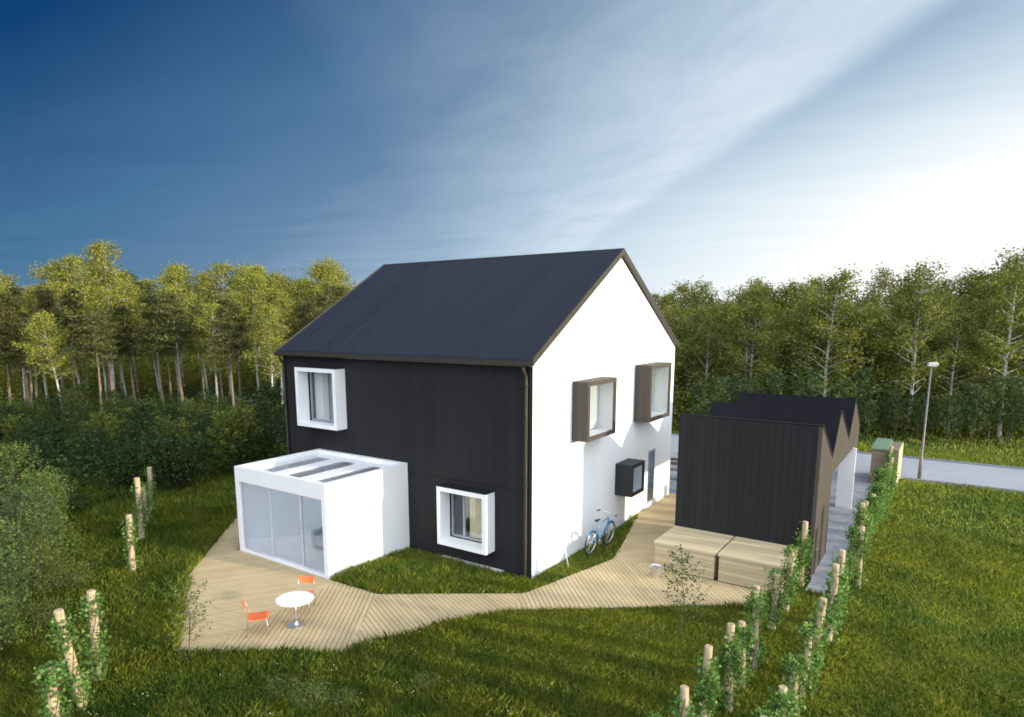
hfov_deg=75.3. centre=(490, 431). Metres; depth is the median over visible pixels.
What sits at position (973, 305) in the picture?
birch tree
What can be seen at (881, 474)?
ivy post
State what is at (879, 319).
broadleaf tree
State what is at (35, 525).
bush
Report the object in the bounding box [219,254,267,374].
birch tree
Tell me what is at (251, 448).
shrub
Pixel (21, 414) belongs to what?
shrub
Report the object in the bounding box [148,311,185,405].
pine tree
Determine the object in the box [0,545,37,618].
bush
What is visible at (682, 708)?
ivy post
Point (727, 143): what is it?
sky
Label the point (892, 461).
ivy post
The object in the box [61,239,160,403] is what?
birch tree
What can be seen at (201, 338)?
birch tree
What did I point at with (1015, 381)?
sapling
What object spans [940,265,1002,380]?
broadleaf tree
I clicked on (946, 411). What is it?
sapling
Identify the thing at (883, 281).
birch tree
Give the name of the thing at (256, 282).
birch tree
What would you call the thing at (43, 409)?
shrub
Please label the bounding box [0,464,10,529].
bush
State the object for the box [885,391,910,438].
sapling
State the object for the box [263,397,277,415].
shrub
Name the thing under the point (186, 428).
shrub
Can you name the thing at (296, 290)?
birch tree
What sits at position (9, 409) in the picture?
shrub
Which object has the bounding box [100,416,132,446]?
shrub
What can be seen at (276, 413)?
shrub
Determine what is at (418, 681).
weed clump
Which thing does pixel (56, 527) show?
bush
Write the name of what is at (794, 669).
ivy post
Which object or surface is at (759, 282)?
birch tree
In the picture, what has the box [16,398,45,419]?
shrub
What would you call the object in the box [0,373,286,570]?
thicket
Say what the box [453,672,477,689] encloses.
weed clump
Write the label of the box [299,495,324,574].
sliding door
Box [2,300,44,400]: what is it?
birch tree
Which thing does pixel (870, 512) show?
ivy post
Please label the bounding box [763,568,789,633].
ivy post
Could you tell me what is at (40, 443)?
shrub
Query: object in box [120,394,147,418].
shrub
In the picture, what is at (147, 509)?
ivy post
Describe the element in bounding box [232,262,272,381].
birch tree
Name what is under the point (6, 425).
shrub
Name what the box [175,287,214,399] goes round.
birch tree
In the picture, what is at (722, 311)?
broadleaf tree
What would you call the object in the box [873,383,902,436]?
sapling
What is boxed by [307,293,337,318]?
pine tree
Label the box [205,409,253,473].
shrub
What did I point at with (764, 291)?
birch tree
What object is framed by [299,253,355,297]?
birch tree
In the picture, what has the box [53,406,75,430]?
shrub
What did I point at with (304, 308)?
pine tree
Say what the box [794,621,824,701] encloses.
ivy post
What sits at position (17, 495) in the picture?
bush
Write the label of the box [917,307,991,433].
birch tree
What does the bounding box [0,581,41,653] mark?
bush
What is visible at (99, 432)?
shrub
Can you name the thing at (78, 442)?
shrub
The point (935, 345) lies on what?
birch tree
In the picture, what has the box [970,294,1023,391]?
birch tree
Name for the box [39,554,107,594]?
bush
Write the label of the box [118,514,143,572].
ivy post
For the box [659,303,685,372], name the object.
birch tree
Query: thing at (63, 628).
ivy post
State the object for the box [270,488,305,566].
sliding door
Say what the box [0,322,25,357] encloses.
pine tree
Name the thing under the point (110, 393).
shrub
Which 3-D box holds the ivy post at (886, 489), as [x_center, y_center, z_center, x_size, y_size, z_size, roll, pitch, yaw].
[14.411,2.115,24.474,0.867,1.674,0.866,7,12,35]
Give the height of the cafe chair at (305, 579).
0.745 m
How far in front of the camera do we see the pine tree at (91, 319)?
44.35 m
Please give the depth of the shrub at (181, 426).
28.05 m
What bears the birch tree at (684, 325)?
on the ground at (930, 440)
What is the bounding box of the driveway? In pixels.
[669,452,871,593]
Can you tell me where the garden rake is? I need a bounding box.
[553,508,568,566]
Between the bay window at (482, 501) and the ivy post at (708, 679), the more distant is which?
the bay window at (482, 501)
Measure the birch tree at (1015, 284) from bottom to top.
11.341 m
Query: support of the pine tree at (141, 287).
on the ground at (930, 440)
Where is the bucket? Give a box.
[648,564,663,578]
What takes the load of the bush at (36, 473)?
on the ground at (930, 440)
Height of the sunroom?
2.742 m
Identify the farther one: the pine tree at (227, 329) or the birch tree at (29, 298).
the birch tree at (29, 298)
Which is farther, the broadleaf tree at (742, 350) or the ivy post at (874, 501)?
the broadleaf tree at (742, 350)
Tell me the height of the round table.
0.657 m
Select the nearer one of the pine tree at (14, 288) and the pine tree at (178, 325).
the pine tree at (178, 325)
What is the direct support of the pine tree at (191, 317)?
on the ground at (930, 440)
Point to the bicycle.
(596, 536)
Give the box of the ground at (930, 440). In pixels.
[0,332,1023,716]
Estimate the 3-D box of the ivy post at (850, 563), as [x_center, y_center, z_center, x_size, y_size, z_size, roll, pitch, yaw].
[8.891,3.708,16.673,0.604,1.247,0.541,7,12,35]
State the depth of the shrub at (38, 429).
34.20 m
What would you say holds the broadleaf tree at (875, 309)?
on the ground at (930, 440)
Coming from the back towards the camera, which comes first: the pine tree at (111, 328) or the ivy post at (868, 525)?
the pine tree at (111, 328)
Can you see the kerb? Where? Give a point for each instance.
(959, 484)
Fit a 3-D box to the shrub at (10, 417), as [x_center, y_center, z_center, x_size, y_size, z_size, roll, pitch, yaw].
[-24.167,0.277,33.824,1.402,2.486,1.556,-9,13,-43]
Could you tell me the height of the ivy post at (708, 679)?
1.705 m
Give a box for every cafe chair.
[242,599,269,637]
[293,576,314,613]
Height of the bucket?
0.325 m
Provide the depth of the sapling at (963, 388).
37.41 m
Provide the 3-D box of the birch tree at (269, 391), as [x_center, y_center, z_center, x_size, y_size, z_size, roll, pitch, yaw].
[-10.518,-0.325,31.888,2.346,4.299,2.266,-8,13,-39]
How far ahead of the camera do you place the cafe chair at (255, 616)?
14.95 m
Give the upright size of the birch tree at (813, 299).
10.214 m
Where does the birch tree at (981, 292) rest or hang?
on the ground at (930, 440)
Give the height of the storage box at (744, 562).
0.770 m
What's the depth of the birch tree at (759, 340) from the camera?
40.54 m
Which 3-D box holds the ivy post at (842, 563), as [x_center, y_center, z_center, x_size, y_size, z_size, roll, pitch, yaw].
[7.921,3.627,15.071,0.598,1.965,0.557,-8,13,-39]
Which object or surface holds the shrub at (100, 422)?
on the ground at (930, 440)
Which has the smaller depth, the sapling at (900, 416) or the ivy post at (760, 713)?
the ivy post at (760, 713)
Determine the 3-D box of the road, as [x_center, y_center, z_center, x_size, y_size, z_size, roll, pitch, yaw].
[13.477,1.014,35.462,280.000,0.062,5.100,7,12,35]
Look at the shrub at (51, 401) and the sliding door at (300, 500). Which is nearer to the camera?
the sliding door at (300, 500)
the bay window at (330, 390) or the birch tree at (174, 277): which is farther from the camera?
the birch tree at (174, 277)
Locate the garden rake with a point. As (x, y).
(562, 533)
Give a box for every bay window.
[294,366,346,430]
[436,482,494,554]
[572,377,616,441]
[615,458,644,497]
[633,362,671,421]
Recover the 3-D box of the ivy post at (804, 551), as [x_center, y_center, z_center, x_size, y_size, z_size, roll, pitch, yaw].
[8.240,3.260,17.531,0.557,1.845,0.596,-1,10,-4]
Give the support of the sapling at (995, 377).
on the ground at (930, 440)
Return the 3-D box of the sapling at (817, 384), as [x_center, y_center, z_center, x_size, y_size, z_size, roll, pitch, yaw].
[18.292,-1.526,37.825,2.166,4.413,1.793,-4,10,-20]
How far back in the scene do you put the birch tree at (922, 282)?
57.20 m
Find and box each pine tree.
[0,285,25,387]
[0,291,33,404]
[0,304,25,407]
[0,317,57,405]
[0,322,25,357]
[25,282,71,395]
[27,288,77,395]
[49,288,89,397]
[67,311,124,420]
[79,308,130,408]
[86,302,126,399]
[109,304,149,404]
[115,269,139,380]
[126,291,183,415]
[130,281,156,390]
[145,290,205,405]
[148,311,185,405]
[183,303,214,401]
[198,298,237,401]
[204,306,255,407]
[210,297,253,397]
[282,301,319,338]
[287,304,317,339]
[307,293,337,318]
[315,284,350,317]
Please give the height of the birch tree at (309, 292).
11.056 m
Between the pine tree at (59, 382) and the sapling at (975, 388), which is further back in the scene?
the pine tree at (59, 382)
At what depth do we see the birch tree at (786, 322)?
51.99 m
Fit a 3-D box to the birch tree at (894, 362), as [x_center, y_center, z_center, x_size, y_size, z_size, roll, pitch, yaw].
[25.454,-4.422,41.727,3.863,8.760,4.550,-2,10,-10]
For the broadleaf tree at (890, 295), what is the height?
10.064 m
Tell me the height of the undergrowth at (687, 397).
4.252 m
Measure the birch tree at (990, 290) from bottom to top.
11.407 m
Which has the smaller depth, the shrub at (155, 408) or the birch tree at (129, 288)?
the shrub at (155, 408)
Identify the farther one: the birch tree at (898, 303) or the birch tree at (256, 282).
the birch tree at (256, 282)
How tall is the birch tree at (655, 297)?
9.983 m
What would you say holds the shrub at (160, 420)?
on the ground at (930, 440)
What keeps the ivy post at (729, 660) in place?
on the ground at (930, 440)
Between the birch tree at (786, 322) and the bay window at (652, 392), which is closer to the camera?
the bay window at (652, 392)
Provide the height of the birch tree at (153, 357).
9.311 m
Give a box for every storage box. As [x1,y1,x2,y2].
[654,525,733,579]
[718,536,798,592]
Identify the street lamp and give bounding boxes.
[917,362,938,478]
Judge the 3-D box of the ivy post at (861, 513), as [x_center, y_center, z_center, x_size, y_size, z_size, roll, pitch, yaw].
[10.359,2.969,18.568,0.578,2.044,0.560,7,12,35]
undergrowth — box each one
[0,340,280,399]
[671,359,1023,440]
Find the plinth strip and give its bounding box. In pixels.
[442,555,503,571]
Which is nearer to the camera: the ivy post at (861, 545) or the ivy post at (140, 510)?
the ivy post at (861, 545)
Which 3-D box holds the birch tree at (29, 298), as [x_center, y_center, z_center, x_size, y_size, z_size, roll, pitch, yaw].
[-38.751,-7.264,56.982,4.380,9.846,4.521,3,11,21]
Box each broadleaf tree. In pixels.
[663,279,709,381]
[668,320,690,412]
[684,299,769,397]
[699,302,771,394]
[703,297,722,374]
[717,280,791,367]
[725,299,800,392]
[763,277,834,393]
[784,310,869,396]
[797,273,846,307]
[817,307,906,412]
[844,309,917,398]
[846,301,893,403]
[867,296,974,397]
[868,288,956,392]
[877,285,934,315]
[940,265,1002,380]
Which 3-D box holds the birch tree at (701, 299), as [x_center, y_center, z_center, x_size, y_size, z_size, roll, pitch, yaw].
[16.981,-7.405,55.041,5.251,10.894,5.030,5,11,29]
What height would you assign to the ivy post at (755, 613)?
1.862 m
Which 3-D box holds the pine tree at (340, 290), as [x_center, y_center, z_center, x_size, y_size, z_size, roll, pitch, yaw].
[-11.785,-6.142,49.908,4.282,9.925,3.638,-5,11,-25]
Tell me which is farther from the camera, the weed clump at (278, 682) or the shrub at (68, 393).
the shrub at (68, 393)
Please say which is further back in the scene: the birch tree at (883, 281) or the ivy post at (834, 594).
the birch tree at (883, 281)
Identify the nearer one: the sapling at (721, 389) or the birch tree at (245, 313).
the sapling at (721, 389)
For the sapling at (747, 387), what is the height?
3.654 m
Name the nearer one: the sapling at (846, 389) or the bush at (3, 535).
the bush at (3, 535)
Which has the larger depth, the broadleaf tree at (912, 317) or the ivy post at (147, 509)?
the broadleaf tree at (912, 317)
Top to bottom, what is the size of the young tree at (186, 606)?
1.964 m
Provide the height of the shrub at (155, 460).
3.354 m
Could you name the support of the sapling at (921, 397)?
on the ground at (930, 440)
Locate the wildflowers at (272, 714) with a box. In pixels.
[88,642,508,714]
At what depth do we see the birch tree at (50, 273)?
65.74 m
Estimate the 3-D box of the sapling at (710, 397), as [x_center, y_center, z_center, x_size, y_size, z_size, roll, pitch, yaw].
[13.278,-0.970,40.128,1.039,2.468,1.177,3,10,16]
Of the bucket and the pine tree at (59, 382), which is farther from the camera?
the pine tree at (59, 382)
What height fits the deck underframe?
0.056 m
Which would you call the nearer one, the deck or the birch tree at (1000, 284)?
the deck
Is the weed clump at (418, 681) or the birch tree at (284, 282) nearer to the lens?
the weed clump at (418, 681)
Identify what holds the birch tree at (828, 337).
on the ground at (930, 440)
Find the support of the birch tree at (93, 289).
on the ground at (930, 440)
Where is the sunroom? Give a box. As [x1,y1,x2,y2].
[234,449,409,579]
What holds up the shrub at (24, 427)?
on the ground at (930, 440)
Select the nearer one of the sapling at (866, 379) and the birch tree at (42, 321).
the sapling at (866, 379)
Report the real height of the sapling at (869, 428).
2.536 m
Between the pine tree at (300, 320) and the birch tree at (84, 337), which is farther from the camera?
the birch tree at (84, 337)
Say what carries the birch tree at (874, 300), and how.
on the ground at (930, 440)
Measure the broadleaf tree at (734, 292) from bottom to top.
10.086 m
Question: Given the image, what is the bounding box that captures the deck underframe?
[199,570,765,655]
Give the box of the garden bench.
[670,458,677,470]
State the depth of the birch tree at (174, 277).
60.62 m
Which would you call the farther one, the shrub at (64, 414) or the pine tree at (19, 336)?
the pine tree at (19, 336)
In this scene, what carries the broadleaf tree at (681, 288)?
on the ground at (930, 440)
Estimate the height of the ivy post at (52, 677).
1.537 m
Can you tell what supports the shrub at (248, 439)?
on the ground at (930, 440)
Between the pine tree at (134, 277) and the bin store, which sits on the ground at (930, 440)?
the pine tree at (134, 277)
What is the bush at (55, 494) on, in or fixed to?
on the ground at (930, 440)
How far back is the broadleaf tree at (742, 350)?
48.73 m
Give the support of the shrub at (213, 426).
on the ground at (930, 440)
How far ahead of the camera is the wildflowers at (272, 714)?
12.27 m
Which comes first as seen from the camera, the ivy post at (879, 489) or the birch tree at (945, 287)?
the ivy post at (879, 489)
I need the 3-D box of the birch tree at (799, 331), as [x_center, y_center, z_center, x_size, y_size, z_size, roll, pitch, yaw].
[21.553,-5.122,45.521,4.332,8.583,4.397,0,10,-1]
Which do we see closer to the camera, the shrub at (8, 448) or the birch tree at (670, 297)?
the shrub at (8, 448)
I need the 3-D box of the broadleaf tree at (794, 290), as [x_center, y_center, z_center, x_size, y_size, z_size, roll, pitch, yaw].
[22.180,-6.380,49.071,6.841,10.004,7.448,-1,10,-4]
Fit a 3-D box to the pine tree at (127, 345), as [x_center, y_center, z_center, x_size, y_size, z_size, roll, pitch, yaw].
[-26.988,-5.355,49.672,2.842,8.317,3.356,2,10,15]
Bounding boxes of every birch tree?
[0,269,25,382]
[0,279,12,357]
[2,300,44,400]
[8,307,79,403]
[17,276,59,397]
[18,289,63,396]
[22,272,91,399]
[26,257,84,370]
[47,253,92,383]
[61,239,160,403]
[64,284,96,394]
[65,267,109,382]
[73,293,125,399]
[102,283,136,396]
[106,293,135,397]
[118,280,148,396]
[120,300,170,399]
[137,276,164,373]
[141,283,196,399]
[149,261,201,389]
[159,262,198,376]
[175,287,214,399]
[179,300,238,404]
[186,282,218,387]
[187,270,221,377]
[191,260,248,389]
[211,283,259,398]
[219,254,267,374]
[220,265,277,395]
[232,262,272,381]
[241,301,293,407]
[245,281,299,403]
[251,268,296,383]
[251,382,285,456]
[260,296,299,364]
[263,267,295,311]
[284,276,322,335]
[285,276,306,313]
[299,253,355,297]
[308,270,353,311]
[309,258,357,290]
[651,288,672,322]
[656,287,690,367]
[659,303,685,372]
[663,303,687,389]
[671,305,704,403]
[674,302,722,409]
[675,276,726,370]
[683,309,733,401]
[705,282,785,395]
[714,297,735,365]
[718,300,791,392]
[728,281,783,367]
[733,273,777,297]
[766,299,829,396]
[770,285,797,328]
[771,301,797,383]
[772,264,883,396]
[777,295,832,393]
[785,280,825,355]
[795,297,880,396]
[845,262,901,309]
[853,292,892,373]
[861,293,939,421]
[864,254,969,435]
[878,285,915,361]
[886,265,948,308]
[908,300,967,415]
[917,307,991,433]
[928,276,974,314]
[928,293,968,385]
[944,281,1008,395]
[944,296,1019,409]
[947,296,998,388]
[952,247,1023,439]
[966,262,1023,374]
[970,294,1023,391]
[978,266,1020,366]
[985,300,1023,396]
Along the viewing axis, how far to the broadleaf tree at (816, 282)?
58.32 m
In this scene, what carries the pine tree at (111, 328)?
on the ground at (930, 440)
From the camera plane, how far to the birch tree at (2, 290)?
55.12 m
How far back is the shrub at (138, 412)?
28.84 m
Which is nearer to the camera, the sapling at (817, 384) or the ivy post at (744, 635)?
the ivy post at (744, 635)
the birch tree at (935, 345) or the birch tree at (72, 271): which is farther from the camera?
the birch tree at (72, 271)
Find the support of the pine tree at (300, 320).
on the ground at (930, 440)
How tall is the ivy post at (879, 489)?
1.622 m
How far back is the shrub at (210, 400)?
44.18 m
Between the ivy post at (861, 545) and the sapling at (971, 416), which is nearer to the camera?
the ivy post at (861, 545)
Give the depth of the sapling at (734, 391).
39.52 m
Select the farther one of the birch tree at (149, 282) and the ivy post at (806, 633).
the birch tree at (149, 282)
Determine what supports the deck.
on the deck underframe
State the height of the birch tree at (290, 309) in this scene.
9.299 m
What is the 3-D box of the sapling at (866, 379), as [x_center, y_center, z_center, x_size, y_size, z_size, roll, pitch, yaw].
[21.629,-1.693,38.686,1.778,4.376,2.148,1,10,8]
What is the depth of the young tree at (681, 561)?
14.50 m
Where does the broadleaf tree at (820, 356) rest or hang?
on the ground at (930, 440)
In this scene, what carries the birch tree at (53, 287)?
on the ground at (930, 440)
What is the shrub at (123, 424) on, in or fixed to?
on the ground at (930, 440)
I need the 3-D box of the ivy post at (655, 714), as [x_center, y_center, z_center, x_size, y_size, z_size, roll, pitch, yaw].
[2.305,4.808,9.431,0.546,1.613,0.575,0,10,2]
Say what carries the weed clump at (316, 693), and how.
on the ground at (930, 440)
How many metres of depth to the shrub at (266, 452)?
31.64 m
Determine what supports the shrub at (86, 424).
on the ground at (930, 440)
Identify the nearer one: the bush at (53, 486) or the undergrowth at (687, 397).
the bush at (53, 486)
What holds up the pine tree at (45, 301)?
on the ground at (930, 440)
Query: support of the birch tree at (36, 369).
on the ground at (930, 440)
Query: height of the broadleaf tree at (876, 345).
7.730 m
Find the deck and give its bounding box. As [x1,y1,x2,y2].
[177,494,782,653]
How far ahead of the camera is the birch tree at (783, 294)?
59.78 m
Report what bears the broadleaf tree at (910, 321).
on the ground at (930, 440)
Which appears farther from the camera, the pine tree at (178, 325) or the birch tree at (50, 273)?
the birch tree at (50, 273)
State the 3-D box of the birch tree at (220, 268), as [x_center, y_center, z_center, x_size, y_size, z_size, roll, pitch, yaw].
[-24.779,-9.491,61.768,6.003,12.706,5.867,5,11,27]
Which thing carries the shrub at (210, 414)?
on the ground at (930, 440)
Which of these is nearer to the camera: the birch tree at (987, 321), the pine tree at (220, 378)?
the birch tree at (987, 321)
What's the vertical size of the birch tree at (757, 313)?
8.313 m
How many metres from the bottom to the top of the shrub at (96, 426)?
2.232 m
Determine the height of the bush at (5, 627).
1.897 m
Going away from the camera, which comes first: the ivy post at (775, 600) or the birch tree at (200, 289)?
the ivy post at (775, 600)
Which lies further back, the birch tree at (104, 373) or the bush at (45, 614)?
the birch tree at (104, 373)
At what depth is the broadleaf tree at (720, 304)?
59.47 m
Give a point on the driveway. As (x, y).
(839, 518)
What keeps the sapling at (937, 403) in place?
on the ground at (930, 440)
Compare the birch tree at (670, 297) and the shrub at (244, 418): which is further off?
the birch tree at (670, 297)
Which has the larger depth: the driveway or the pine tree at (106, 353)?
the pine tree at (106, 353)
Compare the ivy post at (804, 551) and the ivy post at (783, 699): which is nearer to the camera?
the ivy post at (783, 699)
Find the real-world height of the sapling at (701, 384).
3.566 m
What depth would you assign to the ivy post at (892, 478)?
25.25 m
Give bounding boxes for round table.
[275,591,313,628]
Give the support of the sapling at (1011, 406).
on the ground at (930, 440)
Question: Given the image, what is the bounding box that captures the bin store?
[869,438,903,486]
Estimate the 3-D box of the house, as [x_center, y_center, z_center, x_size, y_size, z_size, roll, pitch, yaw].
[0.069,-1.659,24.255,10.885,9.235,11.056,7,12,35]
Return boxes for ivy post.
[30,658,71,716]
[45,608,97,712]
[76,589,115,686]
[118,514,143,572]
[129,477,149,539]
[141,483,152,522]
[143,467,158,511]
[638,711,664,716]
[667,685,702,716]
[690,644,721,716]
[713,622,746,713]
[733,620,757,692]
[741,585,771,671]
[751,705,777,716]
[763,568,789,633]
[766,684,800,716]
[776,653,812,716]
[779,544,800,612]
[791,521,816,586]
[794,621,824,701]
[799,597,837,681]
[820,563,846,643]
[826,549,855,631]
[835,555,859,598]
[843,525,858,576]
[848,526,871,590]
[851,502,870,568]
[854,512,873,556]
[857,501,876,543]
[860,494,885,536]
[861,481,890,526]
[868,468,894,518]
[869,467,894,510]
[879,463,900,498]
[883,446,896,467]
[883,455,898,493]
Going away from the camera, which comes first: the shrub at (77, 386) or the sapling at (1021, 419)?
the sapling at (1021, 419)
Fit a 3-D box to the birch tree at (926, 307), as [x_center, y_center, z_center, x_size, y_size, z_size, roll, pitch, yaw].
[24.572,-4.797,38.592,5.036,10.786,4.837,-3,10,-14]
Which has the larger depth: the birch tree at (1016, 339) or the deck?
the birch tree at (1016, 339)
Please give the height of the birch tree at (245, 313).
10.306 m
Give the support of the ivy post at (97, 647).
on the ground at (930, 440)
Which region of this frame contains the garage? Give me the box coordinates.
[675,392,859,579]
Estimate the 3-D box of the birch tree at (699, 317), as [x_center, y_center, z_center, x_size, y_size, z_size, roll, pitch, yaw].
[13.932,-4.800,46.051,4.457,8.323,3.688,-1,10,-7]
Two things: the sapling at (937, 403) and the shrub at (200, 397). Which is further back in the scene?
the shrub at (200, 397)
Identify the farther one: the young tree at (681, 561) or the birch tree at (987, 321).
the birch tree at (987, 321)
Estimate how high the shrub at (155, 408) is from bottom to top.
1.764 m
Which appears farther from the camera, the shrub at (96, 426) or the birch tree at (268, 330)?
the birch tree at (268, 330)
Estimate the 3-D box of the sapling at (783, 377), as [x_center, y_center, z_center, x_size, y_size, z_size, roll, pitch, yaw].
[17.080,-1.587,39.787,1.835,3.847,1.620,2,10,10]
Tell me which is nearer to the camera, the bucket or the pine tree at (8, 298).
the bucket
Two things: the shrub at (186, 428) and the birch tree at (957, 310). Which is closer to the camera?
the shrub at (186, 428)
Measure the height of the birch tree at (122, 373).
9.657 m
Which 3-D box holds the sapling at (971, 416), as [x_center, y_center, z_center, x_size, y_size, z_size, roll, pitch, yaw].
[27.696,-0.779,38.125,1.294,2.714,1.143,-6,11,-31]
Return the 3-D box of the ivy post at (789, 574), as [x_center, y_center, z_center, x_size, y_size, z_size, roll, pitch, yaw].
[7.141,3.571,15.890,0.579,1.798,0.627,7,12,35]
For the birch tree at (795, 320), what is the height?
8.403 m
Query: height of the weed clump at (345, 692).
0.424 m
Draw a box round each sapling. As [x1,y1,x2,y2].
[688,380,715,414]
[703,396,712,414]
[706,375,731,414]
[721,374,748,402]
[734,378,760,399]
[755,365,787,394]
[764,374,791,394]
[782,368,812,395]
[794,367,828,396]
[827,377,858,409]
[847,366,878,422]
[858,399,879,440]
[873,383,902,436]
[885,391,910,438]
[900,393,920,434]
[907,392,930,440]
[925,396,944,440]
[937,392,967,444]
[946,381,980,441]
[957,383,994,445]
[961,396,983,438]
[973,372,1017,445]
[994,375,1023,442]
[996,381,1023,442]
[1013,388,1023,431]
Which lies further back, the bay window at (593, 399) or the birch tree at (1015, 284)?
the birch tree at (1015, 284)
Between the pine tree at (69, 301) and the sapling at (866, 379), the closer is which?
the sapling at (866, 379)
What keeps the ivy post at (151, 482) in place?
on the ground at (930, 440)
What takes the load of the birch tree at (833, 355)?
on the ground at (930, 440)
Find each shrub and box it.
[0,403,28,439]
[0,410,25,441]
[0,414,32,442]
[0,444,20,469]
[4,408,32,421]
[8,421,40,451]
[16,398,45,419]
[29,438,59,470]
[30,416,69,452]
[35,394,67,425]
[36,404,53,423]
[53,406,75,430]
[54,387,83,420]
[57,432,107,474]
[67,381,92,419]
[76,423,109,446]
[77,421,91,436]
[84,426,112,465]
[85,410,113,434]
[99,388,120,415]
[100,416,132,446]
[100,432,151,492]
[113,400,157,454]
[114,412,142,447]
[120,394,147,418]
[126,418,210,491]
[141,415,185,445]
[144,400,160,418]
[159,405,181,428]
[160,417,201,485]
[175,397,211,430]
[176,418,197,441]
[180,398,197,412]
[194,393,208,407]
[196,404,222,433]
[197,402,208,409]
[204,394,219,407]
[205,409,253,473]
[205,417,222,439]
[214,404,263,458]
[220,418,273,471]
[234,428,260,463]
[245,419,279,460]
[248,402,271,433]
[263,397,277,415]
[267,405,284,427]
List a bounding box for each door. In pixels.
[240,482,274,557]
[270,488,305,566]
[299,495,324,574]
[646,448,654,503]
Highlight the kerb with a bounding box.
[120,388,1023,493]
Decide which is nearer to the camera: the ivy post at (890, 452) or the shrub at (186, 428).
the ivy post at (890, 452)
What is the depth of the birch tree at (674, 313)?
49.82 m
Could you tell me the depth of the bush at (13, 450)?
21.71 m
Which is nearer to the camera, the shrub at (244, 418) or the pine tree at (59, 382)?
the shrub at (244, 418)
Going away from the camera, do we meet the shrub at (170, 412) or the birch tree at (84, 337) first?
the shrub at (170, 412)
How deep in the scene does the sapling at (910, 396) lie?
38.82 m
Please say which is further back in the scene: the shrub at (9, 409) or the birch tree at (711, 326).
the birch tree at (711, 326)
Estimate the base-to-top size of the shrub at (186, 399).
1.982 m
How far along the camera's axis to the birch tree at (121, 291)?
58.34 m
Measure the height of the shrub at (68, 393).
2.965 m
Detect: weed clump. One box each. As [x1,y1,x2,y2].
[256,670,302,702]
[280,670,334,715]
[323,680,362,709]
[410,668,445,693]
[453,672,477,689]
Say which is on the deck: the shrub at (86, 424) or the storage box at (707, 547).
the storage box at (707, 547)
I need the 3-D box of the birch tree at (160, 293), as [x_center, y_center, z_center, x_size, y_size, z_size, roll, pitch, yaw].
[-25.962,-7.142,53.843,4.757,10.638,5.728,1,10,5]
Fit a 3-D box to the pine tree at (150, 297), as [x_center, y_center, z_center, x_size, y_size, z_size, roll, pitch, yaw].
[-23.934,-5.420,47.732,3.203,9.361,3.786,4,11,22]
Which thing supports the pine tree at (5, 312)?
on the ground at (930, 440)
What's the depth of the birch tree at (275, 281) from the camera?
58.16 m
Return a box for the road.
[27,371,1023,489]
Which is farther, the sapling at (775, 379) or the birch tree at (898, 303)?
the birch tree at (898, 303)
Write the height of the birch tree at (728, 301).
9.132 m
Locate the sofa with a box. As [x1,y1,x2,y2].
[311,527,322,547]
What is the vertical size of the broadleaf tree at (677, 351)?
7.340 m
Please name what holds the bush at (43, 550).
on the ground at (930, 440)
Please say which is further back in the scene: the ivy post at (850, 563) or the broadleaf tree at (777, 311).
the broadleaf tree at (777, 311)
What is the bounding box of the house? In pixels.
[274,248,679,578]
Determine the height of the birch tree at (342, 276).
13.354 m
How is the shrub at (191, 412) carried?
on the ground at (930, 440)
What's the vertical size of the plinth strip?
0.085 m
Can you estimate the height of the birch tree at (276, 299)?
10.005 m
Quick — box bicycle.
[584,509,616,554]
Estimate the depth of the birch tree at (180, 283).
67.24 m
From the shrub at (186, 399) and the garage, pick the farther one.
the shrub at (186, 399)
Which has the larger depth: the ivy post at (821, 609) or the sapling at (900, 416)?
the sapling at (900, 416)
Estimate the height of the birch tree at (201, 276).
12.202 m
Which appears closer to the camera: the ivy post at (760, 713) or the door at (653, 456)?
the ivy post at (760, 713)
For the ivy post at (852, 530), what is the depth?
17.87 m
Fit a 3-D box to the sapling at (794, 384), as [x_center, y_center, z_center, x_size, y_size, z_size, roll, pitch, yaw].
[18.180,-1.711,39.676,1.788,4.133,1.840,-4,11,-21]
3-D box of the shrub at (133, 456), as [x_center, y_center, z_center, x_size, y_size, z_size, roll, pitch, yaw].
[-15.283,1.254,27.922,2.332,2.432,2.177,3,10,18]
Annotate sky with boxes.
[0,0,1023,310]
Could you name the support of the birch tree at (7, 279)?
on the ground at (930, 440)
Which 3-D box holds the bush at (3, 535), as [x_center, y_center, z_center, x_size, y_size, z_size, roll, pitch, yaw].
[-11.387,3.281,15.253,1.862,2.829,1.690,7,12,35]
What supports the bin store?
on the driveway
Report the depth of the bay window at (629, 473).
22.07 m
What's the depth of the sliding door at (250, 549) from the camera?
19.76 m
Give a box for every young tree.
[162,576,215,657]
[661,544,713,638]
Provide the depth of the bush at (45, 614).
15.12 m
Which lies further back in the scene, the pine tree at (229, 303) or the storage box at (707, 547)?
the pine tree at (229, 303)
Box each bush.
[0,440,40,517]
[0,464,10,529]
[0,482,64,595]
[0,507,85,579]
[0,515,42,605]
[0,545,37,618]
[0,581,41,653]
[0,589,14,649]
[1,457,85,514]
[8,462,76,552]
[13,593,80,633]
[15,537,65,599]
[20,466,71,536]
[31,515,84,574]
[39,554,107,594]
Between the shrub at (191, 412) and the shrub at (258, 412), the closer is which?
the shrub at (258, 412)

